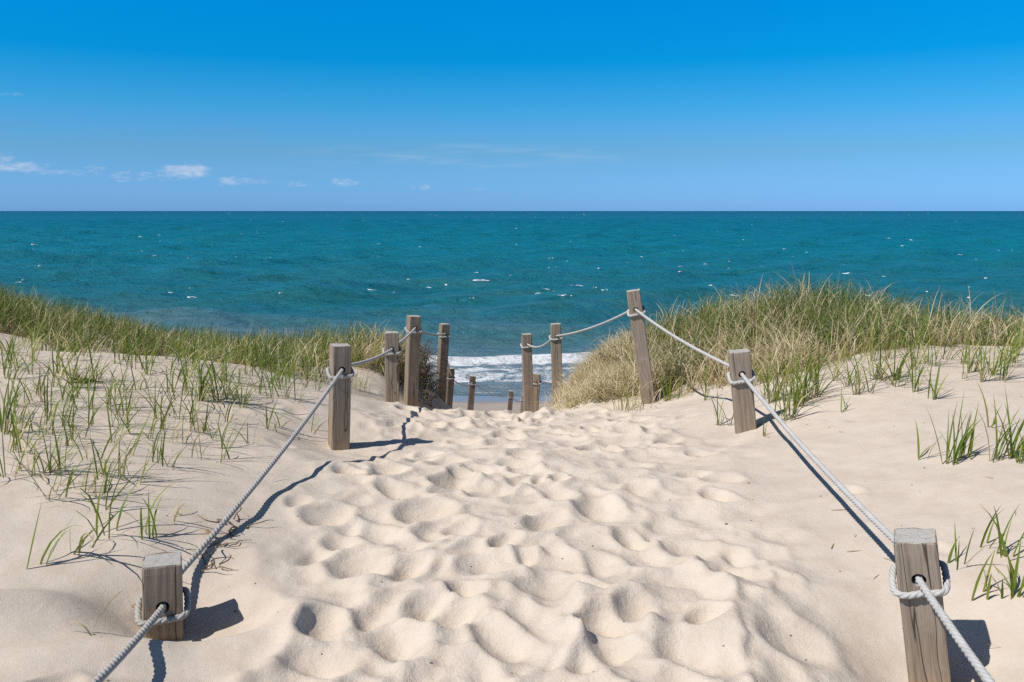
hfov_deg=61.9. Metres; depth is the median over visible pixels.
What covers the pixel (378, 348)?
dead grass
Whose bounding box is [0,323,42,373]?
grass tuft
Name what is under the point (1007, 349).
grass tuft
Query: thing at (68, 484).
grass tuft
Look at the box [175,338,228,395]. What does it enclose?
grass tuft
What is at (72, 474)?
grass tuft
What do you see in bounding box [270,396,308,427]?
grass tuft
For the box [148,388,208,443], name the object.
grass tuft
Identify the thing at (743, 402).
fence post
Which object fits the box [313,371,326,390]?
grass tuft
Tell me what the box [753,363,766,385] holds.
grass tuft
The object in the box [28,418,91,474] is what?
grass tuft
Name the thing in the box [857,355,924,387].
grass tuft
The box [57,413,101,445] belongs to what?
grass tuft
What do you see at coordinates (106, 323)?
dune grass
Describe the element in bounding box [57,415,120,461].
grass tuft
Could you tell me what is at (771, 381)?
grass tuft
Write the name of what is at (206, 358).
grass tuft
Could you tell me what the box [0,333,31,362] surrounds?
grass tuft
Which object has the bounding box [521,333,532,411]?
fence post
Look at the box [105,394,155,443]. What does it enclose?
grass tuft
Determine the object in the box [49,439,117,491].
grass tuft
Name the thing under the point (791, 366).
grass tuft
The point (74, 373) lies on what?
grass tuft
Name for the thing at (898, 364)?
grass tuft
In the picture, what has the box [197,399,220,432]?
grass tuft
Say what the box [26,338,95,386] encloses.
grass tuft
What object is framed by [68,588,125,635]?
grass tuft
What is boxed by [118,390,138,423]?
grass tuft
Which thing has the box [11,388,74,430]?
grass tuft
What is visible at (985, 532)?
grass tuft
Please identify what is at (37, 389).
grass tuft
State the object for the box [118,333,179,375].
grass tuft
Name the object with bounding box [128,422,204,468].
grass tuft
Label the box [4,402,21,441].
grass tuft
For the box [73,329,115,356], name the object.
grass tuft
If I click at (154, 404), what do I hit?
grass tuft
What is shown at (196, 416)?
grass tuft
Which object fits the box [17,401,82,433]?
grass tuft
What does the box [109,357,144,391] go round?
grass tuft
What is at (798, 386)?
grass tuft
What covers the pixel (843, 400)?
grass tuft
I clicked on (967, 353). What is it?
grass tuft
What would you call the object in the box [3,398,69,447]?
grass tuft
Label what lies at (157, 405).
grass tuft
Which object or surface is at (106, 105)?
sky
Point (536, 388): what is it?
fence post
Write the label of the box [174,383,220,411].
grass tuft
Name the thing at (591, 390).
dead grass
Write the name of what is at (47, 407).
grass tuft
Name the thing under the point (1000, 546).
grass tuft
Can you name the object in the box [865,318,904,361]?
grass tuft
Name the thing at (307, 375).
grass tuft
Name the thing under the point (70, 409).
grass tuft
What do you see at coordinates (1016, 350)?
grass tuft
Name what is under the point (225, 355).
grass tuft
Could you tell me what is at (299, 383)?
grass tuft
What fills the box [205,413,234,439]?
grass tuft
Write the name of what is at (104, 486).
grass tuft
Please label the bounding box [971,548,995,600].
grass tuft
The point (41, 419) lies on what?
grass tuft
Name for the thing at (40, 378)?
grass tuft
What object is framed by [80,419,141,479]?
grass tuft
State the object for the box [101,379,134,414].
grass tuft
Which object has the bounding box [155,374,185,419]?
grass tuft
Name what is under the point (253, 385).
dry twig
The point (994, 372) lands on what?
grass tuft
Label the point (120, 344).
grass tuft
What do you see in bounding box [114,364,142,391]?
grass tuft
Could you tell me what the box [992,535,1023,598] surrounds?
grass tuft
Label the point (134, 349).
grass tuft
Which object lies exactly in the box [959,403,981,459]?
grass tuft
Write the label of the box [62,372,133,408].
grass tuft
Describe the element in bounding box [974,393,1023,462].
grass tuft
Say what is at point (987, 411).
grass tuft
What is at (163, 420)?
grass tuft
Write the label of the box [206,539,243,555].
dry twig
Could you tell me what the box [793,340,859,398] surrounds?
grass tuft
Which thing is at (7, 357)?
grass tuft
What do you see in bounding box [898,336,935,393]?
grass tuft
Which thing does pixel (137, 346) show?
grass tuft
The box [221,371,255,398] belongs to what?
grass tuft
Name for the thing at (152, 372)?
grass tuft
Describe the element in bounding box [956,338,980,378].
grass tuft
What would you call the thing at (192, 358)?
grass tuft
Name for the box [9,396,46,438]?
grass tuft
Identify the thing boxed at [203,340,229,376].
grass tuft
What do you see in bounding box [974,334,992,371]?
grass tuft
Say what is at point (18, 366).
grass tuft
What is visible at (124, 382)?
grass tuft
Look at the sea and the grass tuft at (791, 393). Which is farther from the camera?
the sea
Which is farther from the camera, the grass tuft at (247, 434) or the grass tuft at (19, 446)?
the grass tuft at (247, 434)
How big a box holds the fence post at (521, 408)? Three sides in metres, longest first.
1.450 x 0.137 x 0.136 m
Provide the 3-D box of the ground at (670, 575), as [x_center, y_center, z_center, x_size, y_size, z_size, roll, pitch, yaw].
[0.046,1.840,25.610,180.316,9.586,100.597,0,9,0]
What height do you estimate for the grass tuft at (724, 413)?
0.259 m
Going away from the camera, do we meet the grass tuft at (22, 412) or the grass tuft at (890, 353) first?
the grass tuft at (22, 412)
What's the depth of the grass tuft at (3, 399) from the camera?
5.05 m
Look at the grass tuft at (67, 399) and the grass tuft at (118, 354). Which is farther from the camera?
the grass tuft at (118, 354)
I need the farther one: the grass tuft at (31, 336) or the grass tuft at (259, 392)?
the grass tuft at (31, 336)
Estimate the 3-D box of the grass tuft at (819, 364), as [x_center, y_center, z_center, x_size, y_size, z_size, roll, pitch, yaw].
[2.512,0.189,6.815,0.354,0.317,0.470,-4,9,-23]
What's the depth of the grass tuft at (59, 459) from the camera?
4.14 m
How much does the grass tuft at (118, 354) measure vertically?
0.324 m
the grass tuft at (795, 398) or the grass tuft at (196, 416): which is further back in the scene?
the grass tuft at (795, 398)
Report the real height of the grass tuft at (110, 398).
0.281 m
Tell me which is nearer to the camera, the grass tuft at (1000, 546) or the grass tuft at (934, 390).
the grass tuft at (1000, 546)
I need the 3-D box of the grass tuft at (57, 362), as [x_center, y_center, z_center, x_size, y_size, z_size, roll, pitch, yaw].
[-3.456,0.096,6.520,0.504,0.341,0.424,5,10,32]
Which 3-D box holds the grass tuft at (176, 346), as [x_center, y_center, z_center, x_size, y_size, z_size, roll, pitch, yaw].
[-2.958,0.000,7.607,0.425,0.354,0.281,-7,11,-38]
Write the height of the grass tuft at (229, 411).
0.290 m
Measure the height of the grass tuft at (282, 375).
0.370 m
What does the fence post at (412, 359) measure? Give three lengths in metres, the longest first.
1.461 x 0.132 x 0.132 m
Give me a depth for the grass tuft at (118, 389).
5.62 m
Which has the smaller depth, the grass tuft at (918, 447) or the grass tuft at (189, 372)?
the grass tuft at (918, 447)
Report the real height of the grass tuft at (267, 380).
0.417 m
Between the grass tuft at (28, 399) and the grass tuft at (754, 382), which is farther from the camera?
the grass tuft at (754, 382)
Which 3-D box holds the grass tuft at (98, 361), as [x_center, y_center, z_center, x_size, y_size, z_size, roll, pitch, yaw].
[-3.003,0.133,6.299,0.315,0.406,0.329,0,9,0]
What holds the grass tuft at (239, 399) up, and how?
on the ground at (670, 575)
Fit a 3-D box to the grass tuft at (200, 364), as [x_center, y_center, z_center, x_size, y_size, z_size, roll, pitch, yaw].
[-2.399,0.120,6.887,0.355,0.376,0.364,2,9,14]
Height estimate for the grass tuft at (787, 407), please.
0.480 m
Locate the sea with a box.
[0,211,1023,395]
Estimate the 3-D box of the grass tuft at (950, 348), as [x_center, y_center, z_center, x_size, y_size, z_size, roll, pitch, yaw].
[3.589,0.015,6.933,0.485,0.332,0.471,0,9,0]
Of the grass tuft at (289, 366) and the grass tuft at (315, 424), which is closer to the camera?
the grass tuft at (315, 424)
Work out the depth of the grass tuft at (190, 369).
6.71 m
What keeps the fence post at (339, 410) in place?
on the ground at (670, 575)
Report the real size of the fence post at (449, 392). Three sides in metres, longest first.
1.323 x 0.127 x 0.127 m
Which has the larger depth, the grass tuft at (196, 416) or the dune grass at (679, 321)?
the dune grass at (679, 321)
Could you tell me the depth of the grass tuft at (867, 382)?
6.10 m
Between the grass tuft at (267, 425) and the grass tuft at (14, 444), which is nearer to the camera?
the grass tuft at (14, 444)
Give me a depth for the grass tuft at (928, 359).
6.76 m
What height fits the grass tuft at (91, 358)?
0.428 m
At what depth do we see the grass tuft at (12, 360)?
6.42 m
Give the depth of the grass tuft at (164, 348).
7.44 m
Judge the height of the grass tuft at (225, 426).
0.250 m
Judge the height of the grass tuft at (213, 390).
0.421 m
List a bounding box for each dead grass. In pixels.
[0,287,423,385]
[340,321,472,407]
[522,313,690,411]
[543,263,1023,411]
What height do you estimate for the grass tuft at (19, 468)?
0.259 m
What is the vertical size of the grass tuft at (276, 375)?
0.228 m
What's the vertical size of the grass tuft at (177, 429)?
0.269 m
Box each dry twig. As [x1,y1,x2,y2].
[187,549,233,571]
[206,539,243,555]
[234,375,273,389]
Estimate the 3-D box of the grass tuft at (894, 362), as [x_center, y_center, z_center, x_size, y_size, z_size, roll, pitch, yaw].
[2.780,0.100,6.160,0.617,0.522,0.327,1,9,7]
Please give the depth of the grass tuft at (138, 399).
5.54 m
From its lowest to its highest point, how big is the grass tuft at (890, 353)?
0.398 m
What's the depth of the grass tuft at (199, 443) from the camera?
4.74 m
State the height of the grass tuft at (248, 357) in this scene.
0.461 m
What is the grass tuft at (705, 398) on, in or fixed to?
on the ground at (670, 575)
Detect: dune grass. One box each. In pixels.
[0,279,426,395]
[559,267,1023,411]
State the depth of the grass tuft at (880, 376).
6.30 m
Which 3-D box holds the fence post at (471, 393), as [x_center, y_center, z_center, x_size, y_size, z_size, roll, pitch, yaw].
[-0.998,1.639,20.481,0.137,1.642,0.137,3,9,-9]
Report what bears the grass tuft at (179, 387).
on the ground at (670, 575)
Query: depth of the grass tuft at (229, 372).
6.83 m
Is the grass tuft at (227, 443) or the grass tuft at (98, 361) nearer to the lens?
the grass tuft at (227, 443)
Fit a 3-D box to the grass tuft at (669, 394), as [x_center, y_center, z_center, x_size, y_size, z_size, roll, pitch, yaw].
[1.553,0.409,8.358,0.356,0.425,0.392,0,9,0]
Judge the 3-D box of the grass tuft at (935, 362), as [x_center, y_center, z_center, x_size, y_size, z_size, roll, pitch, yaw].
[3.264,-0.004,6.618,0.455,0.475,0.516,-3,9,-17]
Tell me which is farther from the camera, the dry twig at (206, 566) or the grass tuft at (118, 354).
the grass tuft at (118, 354)
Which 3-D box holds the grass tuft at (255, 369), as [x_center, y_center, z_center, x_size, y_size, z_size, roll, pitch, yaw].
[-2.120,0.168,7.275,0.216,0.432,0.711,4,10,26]
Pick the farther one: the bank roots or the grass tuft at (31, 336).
the bank roots
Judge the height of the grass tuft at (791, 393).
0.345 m
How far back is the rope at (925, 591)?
3.35 m
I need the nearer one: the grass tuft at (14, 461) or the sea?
the grass tuft at (14, 461)
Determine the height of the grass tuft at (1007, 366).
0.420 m
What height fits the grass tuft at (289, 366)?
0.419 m
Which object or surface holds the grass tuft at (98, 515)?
on the ground at (670, 575)
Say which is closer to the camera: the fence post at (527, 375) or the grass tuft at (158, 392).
the grass tuft at (158, 392)
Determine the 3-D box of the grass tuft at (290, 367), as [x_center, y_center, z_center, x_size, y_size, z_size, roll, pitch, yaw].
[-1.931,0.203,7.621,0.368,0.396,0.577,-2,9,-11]
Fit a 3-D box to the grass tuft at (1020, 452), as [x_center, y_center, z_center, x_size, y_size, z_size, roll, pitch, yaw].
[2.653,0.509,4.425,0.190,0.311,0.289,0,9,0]
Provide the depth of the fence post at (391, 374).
8.07 m
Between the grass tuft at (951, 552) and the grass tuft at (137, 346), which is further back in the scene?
the grass tuft at (137, 346)
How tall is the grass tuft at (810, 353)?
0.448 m
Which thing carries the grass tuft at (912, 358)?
on the ground at (670, 575)
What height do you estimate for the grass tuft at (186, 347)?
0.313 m
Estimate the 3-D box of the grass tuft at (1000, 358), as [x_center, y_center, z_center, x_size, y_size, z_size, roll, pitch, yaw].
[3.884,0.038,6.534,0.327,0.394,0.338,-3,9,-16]
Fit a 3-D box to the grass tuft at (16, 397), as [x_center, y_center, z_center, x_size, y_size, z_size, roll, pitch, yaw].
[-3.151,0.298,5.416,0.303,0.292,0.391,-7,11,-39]
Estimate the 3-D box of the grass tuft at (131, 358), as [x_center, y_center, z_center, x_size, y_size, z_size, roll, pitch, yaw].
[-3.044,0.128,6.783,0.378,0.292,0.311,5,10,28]
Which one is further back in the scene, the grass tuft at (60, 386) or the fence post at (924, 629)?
the grass tuft at (60, 386)
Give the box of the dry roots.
[197,508,273,539]
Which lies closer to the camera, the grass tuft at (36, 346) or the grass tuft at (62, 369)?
the grass tuft at (62, 369)
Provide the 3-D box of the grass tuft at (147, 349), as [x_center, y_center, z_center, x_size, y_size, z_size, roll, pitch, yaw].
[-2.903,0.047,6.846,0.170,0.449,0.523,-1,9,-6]
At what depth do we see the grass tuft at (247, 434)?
5.20 m
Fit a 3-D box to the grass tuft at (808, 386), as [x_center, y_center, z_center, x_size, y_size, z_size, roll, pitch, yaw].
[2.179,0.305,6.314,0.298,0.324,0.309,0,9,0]
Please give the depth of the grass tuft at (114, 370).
6.42 m
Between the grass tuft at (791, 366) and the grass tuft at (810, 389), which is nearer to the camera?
the grass tuft at (810, 389)
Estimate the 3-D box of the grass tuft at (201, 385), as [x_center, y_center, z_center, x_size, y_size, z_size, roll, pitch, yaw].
[-2.167,0.228,5.988,0.492,0.474,0.659,3,9,21]
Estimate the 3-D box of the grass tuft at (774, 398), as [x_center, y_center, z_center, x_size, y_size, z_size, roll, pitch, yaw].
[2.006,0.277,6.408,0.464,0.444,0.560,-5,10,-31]
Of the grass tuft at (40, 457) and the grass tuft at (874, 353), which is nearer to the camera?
the grass tuft at (40, 457)
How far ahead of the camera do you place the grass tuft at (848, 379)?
6.34 m
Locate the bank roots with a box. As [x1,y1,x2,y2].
[373,331,455,408]
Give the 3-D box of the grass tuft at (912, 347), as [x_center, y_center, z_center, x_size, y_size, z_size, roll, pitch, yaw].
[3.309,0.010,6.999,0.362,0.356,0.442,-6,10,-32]
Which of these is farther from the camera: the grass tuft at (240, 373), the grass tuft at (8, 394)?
the grass tuft at (240, 373)
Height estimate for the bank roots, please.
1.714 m
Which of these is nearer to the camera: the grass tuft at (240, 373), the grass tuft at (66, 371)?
the grass tuft at (66, 371)
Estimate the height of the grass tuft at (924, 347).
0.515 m
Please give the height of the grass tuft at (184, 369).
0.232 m
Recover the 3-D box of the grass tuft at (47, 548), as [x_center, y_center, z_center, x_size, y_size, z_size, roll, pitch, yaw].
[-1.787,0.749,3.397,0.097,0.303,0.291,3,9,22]
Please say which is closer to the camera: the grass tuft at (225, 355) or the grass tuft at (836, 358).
the grass tuft at (836, 358)
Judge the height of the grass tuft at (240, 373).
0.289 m
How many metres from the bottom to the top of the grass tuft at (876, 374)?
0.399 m
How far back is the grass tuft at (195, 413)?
5.30 m
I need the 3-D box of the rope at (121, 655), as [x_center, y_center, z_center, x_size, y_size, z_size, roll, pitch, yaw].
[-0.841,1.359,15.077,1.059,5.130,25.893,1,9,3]
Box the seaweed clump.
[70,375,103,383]
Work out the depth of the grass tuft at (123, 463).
4.16 m
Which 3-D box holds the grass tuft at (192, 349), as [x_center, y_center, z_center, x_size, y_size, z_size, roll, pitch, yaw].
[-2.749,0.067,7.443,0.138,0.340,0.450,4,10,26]
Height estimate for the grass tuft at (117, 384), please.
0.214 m
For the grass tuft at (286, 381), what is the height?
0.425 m
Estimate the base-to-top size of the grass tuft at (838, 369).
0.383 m
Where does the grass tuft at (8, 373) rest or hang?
on the ground at (670, 575)
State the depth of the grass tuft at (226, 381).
6.18 m
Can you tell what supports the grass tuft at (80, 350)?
on the ground at (670, 575)
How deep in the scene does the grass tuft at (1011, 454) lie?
4.51 m
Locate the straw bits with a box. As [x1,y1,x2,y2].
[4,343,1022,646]
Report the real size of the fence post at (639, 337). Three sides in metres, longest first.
1.606 x 0.134 x 0.134 m
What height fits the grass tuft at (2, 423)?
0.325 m
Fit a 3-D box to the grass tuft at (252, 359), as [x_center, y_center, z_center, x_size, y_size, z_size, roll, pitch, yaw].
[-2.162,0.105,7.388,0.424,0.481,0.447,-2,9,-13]
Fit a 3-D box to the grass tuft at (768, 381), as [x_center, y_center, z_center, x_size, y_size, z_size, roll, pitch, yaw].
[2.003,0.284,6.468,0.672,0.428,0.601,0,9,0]
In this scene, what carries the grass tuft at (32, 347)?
on the ground at (670, 575)
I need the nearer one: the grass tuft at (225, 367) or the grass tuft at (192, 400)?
the grass tuft at (192, 400)
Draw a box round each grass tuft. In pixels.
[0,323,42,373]
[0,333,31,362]
[0,338,35,370]
[0,338,42,378]
[0,366,41,415]
[0,378,51,433]
[0,428,41,479]
[0,438,89,476]
[3,328,28,374]
[3,334,37,363]
[3,339,51,370]
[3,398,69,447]
[4,397,80,436]
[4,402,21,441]
[5,451,115,500]
[6,402,61,456]
[7,362,35,404]
[7,419,50,473]
[8,320,45,349]
[8,364,45,406]
[8,406,46,452]
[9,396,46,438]
[11,364,42,401]
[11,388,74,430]
[11,391,39,422]
[12,369,77,426]
[14,373,62,406]
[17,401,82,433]
[17,429,66,484]
[19,420,99,472]
[20,337,46,360]
[22,362,56,395]
[25,383,98,428]
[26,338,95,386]
[26,354,55,392]
[26,502,81,568]
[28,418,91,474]
[34,329,55,362]
[34,358,83,379]
[36,367,94,401]
[36,368,87,398]
[39,369,63,415]
[43,353,107,397]
[43,473,159,539]
[49,382,102,408]
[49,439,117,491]
[51,334,96,373]
[52,347,102,387]
[53,451,88,491]
[55,314,97,355]
[57,336,74,358]
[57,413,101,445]
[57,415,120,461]
[58,362,100,390]
[61,344,97,381]
[61,381,74,411]
[61,460,144,512]
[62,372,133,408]
[64,397,111,440]
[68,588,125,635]
[70,339,96,360]
[70,499,138,555]
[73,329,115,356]
[74,331,120,382]
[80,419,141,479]
[84,440,134,498]
[85,335,128,382]
[88,381,102,425]
[92,350,135,379]
[93,343,121,380]
[95,379,123,409]
[98,393,144,425]
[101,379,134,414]
[102,371,129,404]
[102,406,153,455]
[103,390,152,433]
[103,429,167,484]
[104,370,138,400]
[105,340,141,365]
[105,365,137,406]
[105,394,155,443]
[106,340,143,368]
[108,327,122,363]
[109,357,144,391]
[112,480,179,539]
[113,378,163,412]
[114,359,156,397]
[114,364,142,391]
[116,422,176,483]
[118,320,146,360]
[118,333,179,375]
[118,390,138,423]
[122,322,152,356]
[126,324,171,387]
[128,355,155,389]
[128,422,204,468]
[129,388,176,419]
[134,325,167,369]
[135,333,171,362]
[142,341,168,374]
[142,371,172,406]
[143,354,210,386]
[143,398,190,439]
[147,368,208,399]
[147,390,156,419]
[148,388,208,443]
[151,323,202,358]
[151,335,185,359]
[151,422,169,463]
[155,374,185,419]
[158,380,183,430]
[163,341,215,375]
[165,336,190,361]
[166,325,196,392]
[166,347,255,401]
[168,332,195,358]
[169,344,204,381]
[169,412,192,442]
[173,499,199,523]
[174,360,204,380]
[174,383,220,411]
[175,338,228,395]
[178,331,197,362]
[179,396,212,431]
[181,394,200,424]
[184,335,210,362]
[186,339,227,377]
[187,353,256,402]
[187,391,210,430]
[190,340,196,367]
[191,427,218,460]
[193,345,219,372]
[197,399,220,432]
[198,337,240,366]
[201,388,265,424]
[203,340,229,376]
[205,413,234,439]
[210,362,250,395]
[216,413,250,450]
[217,357,242,398]
[218,415,256,462]
[220,347,237,373]
[220,380,268,404]
[221,348,243,400]
[221,355,251,379]
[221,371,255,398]
[225,353,251,384]
[228,344,293,379]
[228,374,279,407]
[229,420,274,444]
[234,363,276,393]
[244,334,277,375]
[244,337,258,374]
[253,358,294,389]
[254,347,281,404]
[262,401,291,431]
[267,362,284,384]
[268,351,308,397]
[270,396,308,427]
[275,356,308,389]
[277,349,308,381]
[280,345,302,387]
[291,351,323,386]
[293,363,322,402]
[311,413,325,434]
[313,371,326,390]
[651,365,685,401]
[689,369,712,399]
[708,391,729,425]
[709,395,733,423]
[753,360,795,403]
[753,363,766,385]
[755,344,804,403]
[755,352,798,396]
[756,345,798,400]
[759,360,820,421]
[762,343,812,383]
[775,366,818,401]
[779,347,833,408]
[785,370,828,399]
[788,370,811,397]
[789,344,809,377]
[791,372,837,401]
[792,345,848,376]
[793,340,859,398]
[797,350,836,382]
[802,339,861,381]
[803,334,883,394]
[804,339,825,368]
[815,338,861,373]
[830,341,874,386]
[837,338,905,380]
[839,383,849,411]
[849,333,909,379]
[852,319,937,386]
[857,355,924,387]
[860,361,881,393]
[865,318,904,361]
[874,319,913,357]
[876,335,926,382]
[892,323,929,380]
[893,339,927,369]
[896,321,929,361]
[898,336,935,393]
[906,319,958,363]
[909,327,943,363]
[910,313,976,365]
[915,420,952,459]
[919,358,958,399]
[920,328,972,359]
[927,389,980,464]
[939,328,1023,381]
[945,334,982,363]
[947,520,990,569]
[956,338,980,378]
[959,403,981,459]
[964,322,986,373]
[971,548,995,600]
[973,565,1003,598]
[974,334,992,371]
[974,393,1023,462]
[976,337,1015,375]
[978,384,1001,427]
[980,507,1005,548]
[984,330,1022,359]
[987,504,1023,559]
[989,316,1023,366]
[991,329,1023,355]
[992,420,1023,463]
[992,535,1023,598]
[993,323,1022,367]
[993,383,1023,458]
[995,354,1023,382]
[998,335,1023,361]
[1002,332,1022,379]
[1011,312,1023,354]
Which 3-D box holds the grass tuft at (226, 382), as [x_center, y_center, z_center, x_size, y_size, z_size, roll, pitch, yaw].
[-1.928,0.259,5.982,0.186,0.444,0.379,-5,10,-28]
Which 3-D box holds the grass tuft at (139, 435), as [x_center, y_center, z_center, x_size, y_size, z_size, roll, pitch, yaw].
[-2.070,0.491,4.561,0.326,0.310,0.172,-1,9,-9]
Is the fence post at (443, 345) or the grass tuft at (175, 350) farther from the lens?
the fence post at (443, 345)
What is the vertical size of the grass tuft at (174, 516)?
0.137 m
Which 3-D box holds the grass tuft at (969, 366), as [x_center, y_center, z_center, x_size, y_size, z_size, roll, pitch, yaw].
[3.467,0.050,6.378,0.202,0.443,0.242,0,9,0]
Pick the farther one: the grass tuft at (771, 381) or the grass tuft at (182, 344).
the grass tuft at (182, 344)
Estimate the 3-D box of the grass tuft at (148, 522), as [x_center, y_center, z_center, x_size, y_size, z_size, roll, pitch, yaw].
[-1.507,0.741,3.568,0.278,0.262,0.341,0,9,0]
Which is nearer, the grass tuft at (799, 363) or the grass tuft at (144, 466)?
the grass tuft at (144, 466)
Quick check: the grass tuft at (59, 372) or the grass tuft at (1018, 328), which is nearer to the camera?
the grass tuft at (59, 372)
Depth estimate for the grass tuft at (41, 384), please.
5.79 m
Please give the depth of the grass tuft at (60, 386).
5.72 m
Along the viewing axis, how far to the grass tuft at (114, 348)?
7.05 m
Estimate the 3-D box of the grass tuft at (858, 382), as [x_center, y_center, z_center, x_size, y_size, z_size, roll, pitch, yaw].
[2.478,0.155,6.190,0.533,0.497,0.507,-5,10,-28]
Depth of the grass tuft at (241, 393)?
6.11 m
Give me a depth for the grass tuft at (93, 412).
5.11 m
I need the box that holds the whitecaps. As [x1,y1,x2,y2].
[22,213,998,297]
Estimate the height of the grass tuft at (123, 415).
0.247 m
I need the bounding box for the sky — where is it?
[0,0,1023,210]
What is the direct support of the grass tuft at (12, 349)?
on the ground at (670, 575)
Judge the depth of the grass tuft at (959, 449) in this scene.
4.56 m
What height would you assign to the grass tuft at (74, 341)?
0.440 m
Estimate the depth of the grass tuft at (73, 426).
4.77 m
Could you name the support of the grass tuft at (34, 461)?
on the ground at (670, 575)
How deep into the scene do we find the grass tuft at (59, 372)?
6.32 m
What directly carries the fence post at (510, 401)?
on the ground at (670, 575)
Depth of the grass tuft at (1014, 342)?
7.21 m
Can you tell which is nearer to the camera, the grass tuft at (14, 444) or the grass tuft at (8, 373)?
the grass tuft at (14, 444)
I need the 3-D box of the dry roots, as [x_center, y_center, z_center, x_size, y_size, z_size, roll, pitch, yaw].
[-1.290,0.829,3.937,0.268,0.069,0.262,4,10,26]
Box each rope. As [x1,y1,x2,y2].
[91,326,522,681]
[520,306,994,681]
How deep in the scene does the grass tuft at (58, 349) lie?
7.11 m
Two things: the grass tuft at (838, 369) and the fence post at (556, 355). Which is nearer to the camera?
the grass tuft at (838, 369)
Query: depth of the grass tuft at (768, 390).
6.44 m
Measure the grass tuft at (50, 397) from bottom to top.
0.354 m
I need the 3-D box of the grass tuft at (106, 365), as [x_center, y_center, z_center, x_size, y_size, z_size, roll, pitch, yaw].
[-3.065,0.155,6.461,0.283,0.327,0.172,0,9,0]
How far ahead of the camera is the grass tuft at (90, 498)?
3.80 m
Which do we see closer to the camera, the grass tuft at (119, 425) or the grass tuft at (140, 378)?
the grass tuft at (119, 425)
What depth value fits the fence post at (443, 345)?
12.12 m
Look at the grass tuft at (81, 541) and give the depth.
3.42 m
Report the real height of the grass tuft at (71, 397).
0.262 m
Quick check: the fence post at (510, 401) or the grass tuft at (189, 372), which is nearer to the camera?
the grass tuft at (189, 372)
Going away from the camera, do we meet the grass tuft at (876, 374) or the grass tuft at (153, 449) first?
the grass tuft at (153, 449)
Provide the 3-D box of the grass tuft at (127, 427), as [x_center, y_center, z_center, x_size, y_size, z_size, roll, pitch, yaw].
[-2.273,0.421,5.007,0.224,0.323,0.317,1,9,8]
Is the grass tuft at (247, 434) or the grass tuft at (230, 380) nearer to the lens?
the grass tuft at (247, 434)
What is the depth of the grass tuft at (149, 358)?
6.77 m
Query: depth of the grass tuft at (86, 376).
6.07 m
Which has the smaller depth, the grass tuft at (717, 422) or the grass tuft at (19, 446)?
the grass tuft at (19, 446)
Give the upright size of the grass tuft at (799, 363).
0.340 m
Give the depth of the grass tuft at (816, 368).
6.60 m
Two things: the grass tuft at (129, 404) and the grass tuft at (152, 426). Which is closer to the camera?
the grass tuft at (152, 426)
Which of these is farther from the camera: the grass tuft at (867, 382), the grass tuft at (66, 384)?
the grass tuft at (867, 382)
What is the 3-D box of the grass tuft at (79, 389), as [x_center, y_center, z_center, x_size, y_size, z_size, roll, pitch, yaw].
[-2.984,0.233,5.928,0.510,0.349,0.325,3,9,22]
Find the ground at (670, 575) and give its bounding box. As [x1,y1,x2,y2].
[0,307,1023,681]
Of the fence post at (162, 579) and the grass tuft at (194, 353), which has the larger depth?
the grass tuft at (194, 353)
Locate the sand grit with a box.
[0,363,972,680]
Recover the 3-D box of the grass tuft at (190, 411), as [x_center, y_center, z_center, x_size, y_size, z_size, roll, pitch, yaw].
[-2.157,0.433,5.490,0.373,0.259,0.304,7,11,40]
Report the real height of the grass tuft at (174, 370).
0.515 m
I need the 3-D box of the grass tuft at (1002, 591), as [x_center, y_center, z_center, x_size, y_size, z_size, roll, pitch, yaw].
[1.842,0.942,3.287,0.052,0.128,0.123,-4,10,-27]
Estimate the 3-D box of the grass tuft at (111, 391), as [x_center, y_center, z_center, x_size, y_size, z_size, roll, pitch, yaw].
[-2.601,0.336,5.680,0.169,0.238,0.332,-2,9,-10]
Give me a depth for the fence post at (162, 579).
3.14 m
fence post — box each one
[142,552,183,639]
[328,343,350,449]
[385,331,398,401]
[404,315,420,405]
[435,323,449,401]
[445,367,454,407]
[467,375,475,409]
[507,390,512,410]
[520,394,522,412]
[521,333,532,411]
[533,373,540,411]
[550,323,562,404]
[627,289,655,403]
[728,348,756,433]
[894,527,951,681]
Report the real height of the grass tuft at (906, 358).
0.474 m
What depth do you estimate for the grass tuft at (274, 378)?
6.71 m
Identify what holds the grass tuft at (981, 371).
on the ground at (670, 575)
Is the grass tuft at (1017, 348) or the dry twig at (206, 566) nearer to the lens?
the dry twig at (206, 566)
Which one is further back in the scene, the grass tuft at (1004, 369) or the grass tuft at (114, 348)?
the grass tuft at (114, 348)

